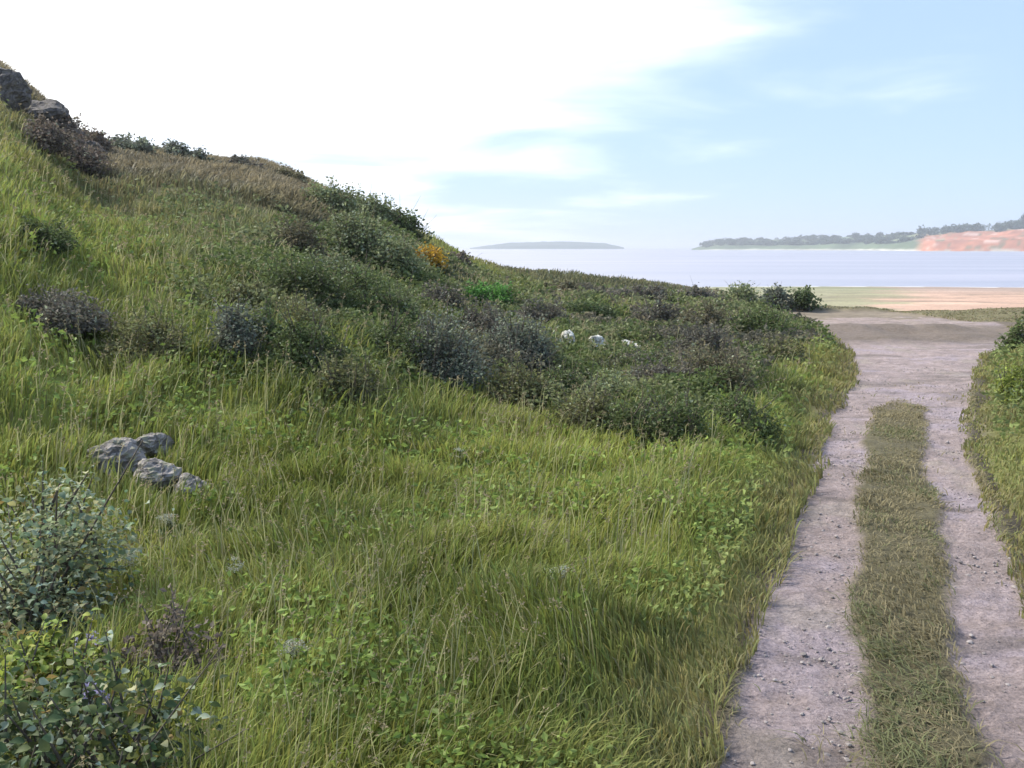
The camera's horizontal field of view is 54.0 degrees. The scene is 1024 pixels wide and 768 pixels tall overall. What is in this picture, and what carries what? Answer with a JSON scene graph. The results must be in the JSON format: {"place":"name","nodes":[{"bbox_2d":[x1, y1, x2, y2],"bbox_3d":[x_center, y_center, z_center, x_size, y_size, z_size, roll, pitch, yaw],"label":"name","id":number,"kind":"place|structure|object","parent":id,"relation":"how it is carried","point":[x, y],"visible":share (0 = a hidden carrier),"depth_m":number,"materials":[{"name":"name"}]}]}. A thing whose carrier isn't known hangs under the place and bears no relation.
{"place":"outdoors","nodes":[
{"label":"outdoors","id":0,"kind":"place"},
{"bbox_2d":[0,107,1023,767],"bbox_3d":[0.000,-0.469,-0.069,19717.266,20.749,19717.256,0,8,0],"label":"ground","id":1,"kind":"structure","parent":0,"point":[930,299],"depth_m":12.57,"materials":[{"name":"soil"}]},
{"bbox_2d":[0,67,31,110],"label":"boulder","id":2,"kind":"object","parent":1,"relation":"on","point":[16,90],"visible":0.7,"depth_m":28.09,"materials":[{"name":"grey stone"}]},
{"bbox_2d":[13,215,80,257],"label":"shrub","id":3,"kind":"object","parent":1,"relation":"on","point":[58,238],"visible":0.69,"depth_m":14.89,"materials":[{"name":"green plant"}]},
{"bbox_2d":[23,98,72,124],"bbox_3d":[-14.250,-8.204,30.592,1.537,1.035,1.832,7,11,44],"label":"boulder","id":4,"kind":"object","parent":1,"relation":"on","point":[56,109],"visible":0.45,"depth_m":30.20,"materials":[{"name":"grey stone"}]},
{"bbox_2d":[16,111,84,154],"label":"shrub","id":5,"kind":"object","parent":1,"relation":"on","point":[46,135],"visible":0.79,"depth_m":25.42,"materials":[{"name":"brown plant"}]},
{"bbox_2d":[8,277,117,337],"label":"shrub","id":6,"kind":"object","parent":1,"relation":"on","point":[58,314],"visible":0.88,"depth_m":12.18,"materials":[{"name":"grey plant"}]},
{"bbox_2d":[0,607,126,745],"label":"shrub","id":7,"kind":"object","parent":1,"relation":"on","point":[38,650],"visible":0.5,"depth_m":4.86,"materials":[{"name":"green plant"}]},
{"bbox_2d":[33,113,93,147],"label":"shrub","id":8,"kind":"object","parent":1,"relation":"on","point":[72,127],"visible":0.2,"depth_m":30.29,"materials":[{"name":"brown plant"}]},
{"bbox_2d":[54,135,116,174],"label":"shrub","id":9,"kind":"object","parent":1,"relation":"on","point":[90,158],"visible":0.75,"depth_m":27.30,"materials":[{"name":"brown plant"}]},
{"bbox_2d":[65,682,109,747],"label":"lilac flower","id":10,"kind":"object","parent":1,"relation":"on","point":[97,692],"visible":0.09,"depth_m":4.63,"materials":[{"name":"purple plant"}]},
{"bbox_2d":[0,440,174,652],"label":"shrub","id":11,"kind":"object","parent":1,"relation":"on","point":[32,602],"visible":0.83,"depth_m":5.85,"materials":[{"name":"green plant"}]},
{"bbox_2d":[75,631,109,682],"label":"lilac flower","id":12,"kind":"object","parent":1,"relation":"on","point":[91,637],"visible":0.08,"depth_m":5.19,"materials":[{"name":"purple plant"}]},
{"bbox_2d":[85,140,107,153],"bbox_3d":[-13.725,-7.555,32.684,1.211,0.712,0.815,0,8,0],"label":"boulder","id":13,"kind":"object","parent":1,"relation":"on","point":[92,143],"visible":0.21,"depth_m":32.40,"materials":[{"name":"grey stone"}]},
{"bbox_2d":[78,127,118,154],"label":"shrub","id":14,"kind":"object","parent":1,"relation":"on","point":[99,138],"visible":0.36,"depth_m":33.14,"materials":[{"name":"brown plant"}]},
{"bbox_2d":[86,437,146,475],"bbox_3d":[-3.555,0.663,9.032,0.554,0.363,0.434,0,8,0],"label":"boulder","id":15,"kind":"object","parent":1,"relation":"on","point":[128,451],"visible":0.56,"depth_m":8.90,"materials":[{"name":"grey stone"}]},
{"bbox_2d":[109,550,138,594],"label":"white flower","id":16,"kind":"object","parent":1,"relation":"on","point":[131,559],"visible":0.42,"depth_m":6.54,"materials":[{"name":"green plant"}]},
{"bbox_2d":[0,623,265,767],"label":"shrub","id":17,"kind":"object","parent":1,"relation":"on","point":[39,737],"visible":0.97,"depth_m":4.07,"materials":[{"name":"green plant"}]},
{"bbox_2d":[108,131,158,155],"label":"shrub","id":18,"kind":"object","parent":1,"relation":"on","point":[142,144],"visible":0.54,"depth_m":39.85,"materials":[{"name":"green plant"}]},
{"bbox_2d":[85,268,205,369],"bbox_3d":[-4.361,-0.723,12.082,1.450,1.456,1.484,6,10,36],"label":"shrub","id":19,"kind":"object","parent":1,"relation":"on","point":[158,332],"visible":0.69,"depth_m":11.95,"materials":[{"name":"green plant"}]},
{"bbox_2d":[136,432,174,456],"bbox_3d":[-3.429,0.587,9.598,0.346,0.256,0.359,0,8,0],"label":"boulder","id":20,"kind":"object","parent":1,"relation":"on","point":[149,445],"visible":0.78,"depth_m":9.50,"materials":[{"name":"grey stone"}]},
{"bbox_2d":[133,457,182,490],"bbox_3d":[-3.093,0.804,8.758,0.446,0.318,0.375,0,8,0],"label":"boulder","id":21,"kind":"object","parent":1,"relation":"on","point":[151,468],"visible":0.87,"depth_m":8.66,"materials":[{"name":"grey stone"}]},
{"bbox_2d":[98,583,245,696],"bbox_3d":[-1.737,1.456,5.174,0.888,0.839,0.891,0,8,0],"label":"shrub","id":22,"kind":"object","parent":1,"relation":"on","point":[157,644],"visible":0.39,"depth_m":5.09,"materials":[{"name":"brown plant"}]},
{"bbox_2d":[155,513,189,541],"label":"white flower","id":23,"kind":"object","parent":1,"relation":"on","point":[170,523],"visible":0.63,"depth_m":7.50,"materials":[{"name":"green plant"}]},
{"bbox_2d":[0,60,354,223],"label":"heather","id":24,"kind":"object","parent":1,"relation":"on","point":[125,159],"visible":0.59,"depth_m":30.50,"materials":[{"name":"brown plant"}]},
{"bbox_2d":[156,137,216,161],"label":"shrub","id":25,"kind":"object","parent":1,"relation":"on","point":[175,147],"visible":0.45,"depth_m":43.75,"materials":[{"name":"green plant"}]},
{"bbox_2d":[174,473,212,498],"bbox_3d":[-2.745,0.901,8.654,0.334,0.276,0.216,0,8,0],"label":"boulder","id":26,"kind":"object","parent":1,"relation":"on","point":[190,480],"visible":0.44,"depth_m":8.60,"materials":[{"name":"grey stone"}]},
{"bbox_2d":[201,290,271,370],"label":"shrub","id":27,"kind":"object","parent":1,"relation":"on","point":[236,327],"visible":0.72,"depth_m":12.18,"materials":[{"name":"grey plant"}]},
{"bbox_2d":[226,556,252,597],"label":"white flower","id":28,"kind":"object","parent":1,"relation":"on","point":[237,569],"visible":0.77,"depth_m":6.39,"materials":[{"name":"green plant"}]},
{"bbox_2d":[217,146,265,170],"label":"shrub","id":29,"kind":"object","parent":1,"relation":"on","point":[241,160],"visible":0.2,"depth_m":45.22,"materials":[{"name":"green plant"}]},
{"bbox_2d":[221,255,284,314],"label":"shrub","id":30,"kind":"object","parent":1,"relation":"on","point":[245,288],"visible":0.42,"depth_m":15.07,"materials":[{"name":"green plant"}]},
{"bbox_2d":[246,294,285,350],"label":"shrub","id":31,"kind":"object","parent":1,"relation":"on","point":[272,325],"visible":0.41,"depth_m":12.63,"materials":[{"name":"green plant"}]},
{"bbox_2d":[274,162,308,183],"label":"shrub","id":32,"kind":"object","parent":1,"relation":"on","point":[298,175],"visible":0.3,"depth_m":44.96,"materials":[{"name":"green plant"}]},
{"bbox_2d":[257,205,333,256],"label":"shrub","id":33,"kind":"object","parent":1,"relation":"on","point":[302,235],"visible":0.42,"depth_m":21.88,"materials":[{"name":"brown plant"}]},
{"bbox_2d":[270,638,328,682],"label":"white flower","id":34,"kind":"object","parent":1,"relation":"on","point":[291,647],"visible":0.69,"depth_m":5.13,"materials":[{"name":"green plant"}]},
{"bbox_2d":[246,230,363,310],"bbox_3d":[-3.294,-1.578,16.170,1.884,1.771,1.761,0,8,0],"label":"shrub","id":35,"kind":"object","parent":1,"relation":"on","point":[314,274],"visible":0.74,"depth_m":15.87,"materials":[{"name":"green plant"}]},
{"bbox_2d":[271,275,338,330],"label":"shrub","id":36,"kind":"object","parent":1,"relation":"on","point":[299,312],"visible":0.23,"depth_m":14.07,"materials":[{"name":"green plant"}]},
{"bbox_2d":[242,299,377,383],"bbox_3d":[-2.503,-0.277,12.048,1.352,1.510,1.295,-7,10,-41],"label":"shrub","id":37,"kind":"object","parent":1,"relation":"on","point":[315,333],"visible":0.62,"depth_m":12.02,"materials":[{"name":"green plant"}]},
{"bbox_2d":[297,167,368,213],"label":"shrub","id":38,"kind":"object","parent":1,"relation":"on","point":[337,200],"visible":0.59,"depth_m":31.58,"materials":[{"name":"green plant"}]},
{"bbox_2d":[294,229,376,279],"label":"shrub","id":39,"kind":"object","parent":1,"relation":"on","point":[340,259],"visible":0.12,"depth_m":19.79,"materials":[{"name":"green plant"}]},
{"bbox_2d":[298,348,408,416],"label":"shrub","id":40,"kind":"object","parent":1,"relation":"on","point":[336,380],"visible":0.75,"depth_m":11.43,"materials":[{"name":"green plant"}]},
{"bbox_2d":[316,198,401,255],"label":"shrub","id":41,"kind":"object","parent":1,"relation":"on","point":[349,230],"visible":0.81,"depth_m":24.73,"materials":[{"name":"green plant"}]},
{"bbox_2d":[332,249,425,319],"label":"shrub","id":42,"kind":"object","parent":1,"relation":"on","point":[377,296],"visible":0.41,"depth_m":16.89,"materials":[{"name":"green plant"}]},
{"bbox_2d":[351,175,406,223],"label":"shrub","id":43,"kind":"object","parent":1,"relation":"on","point":[383,210],"visible":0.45,"depth_m":39.40,"materials":[{"name":"green plant"}]},
{"bbox_2d":[359,228,434,277],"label":"shrub","id":44,"kind":"object","parent":1,"relation":"on","point":[408,257],"visible":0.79,"depth_m":24.36,"materials":[{"name":"green plant"}]},
{"bbox_2d":[354,303,445,374],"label":"shrub","id":45,"kind":"object","parent":1,"relation":"on","point":[387,332],"visible":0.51,"depth_m":13.73,"materials":[{"name":"green plant"}]},
{"bbox_2d":[378,272,436,323],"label":"shrub","id":46,"kind":"object","parent":1,"relation":"on","point":[404,298],"visible":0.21,"depth_m":17.23,"materials":[{"name":"green plant"}]},
{"bbox_2d":[382,201,434,240],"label":"shrub","id":47,"kind":"object","parent":1,"relation":"on","point":[400,221],"visible":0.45,"depth_m":40.03,"materials":[{"name":"green plant"}]},
{"bbox_2d":[412,241,449,272],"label":"shrub","id":48,"kind":"object","parent":1,"relation":"on","point":[435,254],"visible":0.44,"depth_m":27.97,"materials":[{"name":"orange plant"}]},
{"bbox_2d":[383,292,499,394],"bbox_3d":[-0.885,-0.352,13.967,1.578,1.799,1.623,3,8,20],"label":"shrub","id":49,"kind":"object","parent":1,"relation":"on","point":[451,359],"visible":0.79,"depth_m":13.78,"materials":[{"name":"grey plant"}]},
{"bbox_2d":[412,274,470,310],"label":"shrub","id":50,"kind":"object","parent":1,"relation":"on","point":[439,294],"visible":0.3,"depth_m":20.15,"materials":[{"name":"green plant"}]},
{"bbox_2d":[446,250,481,266],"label":"shrub","id":51,"kind":"object","parent":1,"relation":"on","point":[463,254],"visible":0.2,"depth_m":38.42,"materials":[{"name":"green plant"}]},
{"bbox_2d":[454,448,473,473],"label":"white flower","id":52,"kind":"object","parent":1,"relation":"on","point":[461,463],"visible":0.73,"depth_m":10.26,"materials":[{"name":"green plant"}]},
{"bbox_2d":[434,295,515,338],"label":"shrub","id":53,"kind":"object","parent":1,"relation":"on","point":[478,320],"visible":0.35,"depth_m":17.92,"materials":[{"name":"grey plant"}]},
{"bbox_2d":[463,276,520,308],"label":"shrub","id":54,"kind":"object","parent":1,"relation":"on","point":[500,291],"visible":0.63,"depth_m":24.78,"materials":[{"name":"green plant"}]},
{"bbox_2d":[157,193,835,431],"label":"undergrowth","id":55,"kind":"object","parent":1,"relation":"on","point":[810,329],"visible":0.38,"depth_m":18.30,"materials":[{"name":"green plant"}]},
{"bbox_2d":[0,86,1021,767],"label":"seeding grass","id":56,"kind":"structure","parent":1,"relation":"on","point":[196,566],"depth_m":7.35,"materials":[{"name":"green plant"}]},
{"bbox_2d":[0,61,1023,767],"bbox_3d":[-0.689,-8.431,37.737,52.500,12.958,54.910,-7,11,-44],"label":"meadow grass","id":57,"kind":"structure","parent":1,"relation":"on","point":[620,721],"depth_m":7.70,"materials":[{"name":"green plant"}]},
{"bbox_2d":[0,94,1023,767],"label":"herbs","id":58,"kind":"object","parent":1,"relation":"on","point":[448,734],"visible":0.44,"depth_m":8.40,"materials":[{"name":"green plant"}]},
{"bbox_2d":[468,300,570,376],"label":"shrub","id":59,"kind":"object","parent":1,"relation":"on","point":[512,339],"visible":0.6,"depth_m":15.24,"materials":[{"name":"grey plant"}]},
{"bbox_2d":[474,351,575,412],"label":"shrub","id":60,"kind":"object","parent":1,"relation":"on","point":[512,379],"visible":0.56,"depth_m":13.47,"materials":[{"name":"green plant"}]},
{"bbox_2d":[505,293,575,323],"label":"shrub","id":61,"kind":"object","parent":1,"relation":"on","point":[549,308],"visible":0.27,"depth_m":22.10,"materials":[{"name":"green plant"}]},
{"bbox_2d":[544,565,572,577],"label":"white flower","id":62,"kind":"object","parent":1,"relation":"on","point":[560,569],"visible":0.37,"depth_m":6.24,"materials":[{"name":"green plant"}]},
{"bbox_2d":[530,352,588,402],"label":"shrub","id":63,"kind":"object","parent":1,"relation":"on","point":[568,378],"visible":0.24,"depth_m":14.08,"materials":[{"name":"green plant"}]},
{"bbox_2d":[543,278,585,293],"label":"shrub","id":64,"kind":"object","parent":1,"relation":"on","point":[569,285],"visible":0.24,"depth_m":34.69,"materials":[{"name":"green plant"}]},
{"bbox_2d":[561,329,574,342],"bbox_3d":[1.064,-0.834,19.179,0.280,0.410,0.263,0,8,0],"label":"boulder","id":65,"kind":"object","parent":1,"relation":"on","point":[571,333],"visible":0.43,"depth_m":19.10,"materials":[{"name":"stone"}]},
{"bbox_2d":[528,367,625,439],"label":"shrub","id":66,"kind":"object","parent":1,"relation":"on","point":[595,407],"visible":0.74,"depth_m":11.89,"materials":[{"name":"green plant"}]},
{"bbox_2d":[563,295,619,321],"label":"shrub","id":67,"kind":"object","parent":1,"relation":"on","point":[593,307],"visible":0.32,"depth_m":26.22,"materials":[{"name":"green plant"}]},
{"bbox_2d":[589,335,605,346],"bbox_3d":[1.687,-0.784,19.955,0.388,0.399,0.296,0,8,0],"label":"boulder","id":68,"kind":"object","parent":1,"relation":"on","point":[597,339],"visible":0.45,"depth_m":19.83,"materials":[{"name":"stone"}]},
{"bbox_2d":[574,362,638,407],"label":"shrub","id":69,"kind":"object","parent":1,"relation":"on","point":[612,383],"visible":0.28,"depth_m":13.42,"materials":[{"name":"green plant"}]},
{"bbox_2d":[621,339,640,347],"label":"boulder","id":70,"kind":"object","parent":1,"relation":"on","point":[630,341],"visible":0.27,"depth_m":20.78,"materials":[{"name":"stone"}]},
{"bbox_2d":[604,283,673,303],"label":"shrub","id":71,"kind":"object","parent":1,"relation":"on","point":[652,290],"visible":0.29,"depth_m":34.66,"materials":[{"name":"green plant"}]},
{"bbox_2d":[608,344,673,373],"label":"shrub","id":72,"kind":"object","parent":1,"relation":"on","point":[652,359],"visible":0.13,"depth_m":16.01,"materials":[{"name":"green plant"}]},
{"bbox_2d":[597,382,686,454],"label":"shrub","id":73,"kind":"object","parent":1,"relation":"on","point":[619,413],"visible":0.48,"depth_m":11.44,"materials":[{"name":"green plant"}]},
{"bbox_2d":[626,285,686,323],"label":"shrub","id":74,"kind":"object","parent":1,"relation":"on","point":[660,312],"visible":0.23,"depth_m":25.80,"materials":[{"name":"green plant"}]},
{"bbox_2d":[620,344,707,394],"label":"shrub","id":75,"kind":"object","parent":1,"relation":"on","point":[662,369],"visible":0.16,"depth_m":14.44,"materials":[{"name":"green plant"}]},
{"bbox_2d":[625,369,724,455],"bbox_3d":[1.811,0.431,11.366,1.192,1.189,1.131,0,8,0],"label":"shrub","id":76,"kind":"object","parent":1,"relation":"on","point":[688,416],"visible":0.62,"depth_m":11.21,"materials":[{"name":"green plant"}]},
{"bbox_2d":[645,312,736,354],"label":"shrub","id":77,"kind":"object","parent":1,"relation":"on","point":[713,338],"visible":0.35,"depth_m":19.59,"materials":[{"name":"green plant"}]},
{"bbox_2d":[672,282,721,299],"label":"shrub","id":78,"kind":"object","parent":1,"relation":"on","point":[695,291],"visible":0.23,"depth_m":40.49,"materials":[{"name":"green plant"}]},
{"bbox_2d":[664,295,736,329],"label":"shrub","id":79,"kind":"object","parent":1,"relation":"on","point":[718,316],"visible":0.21,"depth_m":25.25,"materials":[{"name":"green plant"}]},
{"bbox_2d":[669,328,781,398],"bbox_3d":[2.877,-0.187,14.623,1.385,1.240,1.802,-5,9,-33],"label":"shrub","id":80,"kind":"object","parent":1,"relation":"on","point":[721,360],"visible":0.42,"depth_m":14.48,"materials":[{"name":"green plant"}]},
{"bbox_2d":[674,376,790,445],"bbox_3d":[2.662,0.420,12.103,1.354,0.998,1.124,7,10,40],"label":"shrub","id":81,"kind":"object","parent":1,"relation":"on","point":[749,412],"visible":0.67,"depth_m":11.93,"materials":[{"name":"green plant"}]},
{"bbox_2d":[718,280,765,305],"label":"shrub","id":82,"kind":"object","parent":1,"relation":"on","point":[741,291],"visible":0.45,"depth_m":44.81,"materials":[{"name":"green plant"}]},
{"bbox_2d":[716,293,800,342],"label":"shrub","id":83,"kind":"object","parent":1,"relation":"on","point":[754,320],"visible":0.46,"depth_m":23.68,"materials":[{"name":"green plant"}]},
{"bbox_2d":[756,282,797,310],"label":"shrub","id":84,"kind":"object","parent":1,"relation":"on","point":[781,294],"visible":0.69,"depth_m":46.56,"materials":[{"name":"green plant"}]},
{"bbox_2d":[756,326,813,367],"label":"shrub","id":85,"kind":"object","parent":1,"relation":"on","point":[797,352],"visible":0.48,"depth_m":19.49,"materials":[{"name":"green plant"}]},
{"bbox_2d":[786,285,826,311],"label":"shrub","id":86,"kind":"object","parent":1,"relation":"on","point":[803,299],"visible":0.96,"depth_m":46.63,"materials":[{"name":"green plant"}]},
{"bbox_2d":[982,359,1023,404],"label":"shrub","id":87,"kind":"object","parent":1,"relation":"on","point":[1011,381],"visible":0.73,"depth_m":15.68,"materials":[{"name":"green plant"}]},
{"bbox_2d":[984,311,1023,352],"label":"shrub","id":88,"kind":"object","parent":1,"relation":"on","point":[1015,333],"visible":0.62,"depth_m":24.53,"materials":[{"name":"green plant"}]},
{"bbox_2d":[0,0,1023,247],"label":"sky","id":89,"kind":"structure","parent":0,"point":[622,123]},
{"bbox_2d":[470,241,623,248],"bbox_3d":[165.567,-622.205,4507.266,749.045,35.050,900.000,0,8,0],"label":"island","id":90,"kind":"structure","parent":0,"point":[555,245],"depth_m":4206.29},
{"bbox_2d":[456,248,1023,286],"bbox_3d":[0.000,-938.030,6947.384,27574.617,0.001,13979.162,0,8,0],"label":"sea","id":91,"kind":"structure","parent":0,"point":[703,268],"depth_m":410.72,"materials":[{"name":"liquid"}]},
{"bbox_2d":[692,316,1023,767],"bbox_3d":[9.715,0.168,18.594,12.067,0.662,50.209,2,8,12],"label":"track","id":92,"kind":"structure","parent":0,"point":[988,622],"depth_m":7.03,"materials":[{"name":"grey gravel"}]},
{"bbox_2d":[692,219,1023,250],"bbox_3d":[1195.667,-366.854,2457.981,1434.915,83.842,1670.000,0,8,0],"label":"headland","id":93,"kind":"structure","parent":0,"point":[1006,240],"depth_m":2169.15,"materials":[{"name":"green plant"}]},
{"bbox_2d":[1019,215,1023,224],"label":"lighthouse","id":94,"kind":"object","parent":93,"relation":"on","point":[1022,220],"visible":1,"depth_m":2035.46,"materials":[{"name":"white"}]},
{"bbox_2d":[711,378,1023,767],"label":"trodden grass","id":95,"kind":"structure","parent":0,"point":[931,494],"depth_m":6.45,"materials":[{"name":"green plant"}]}
]}

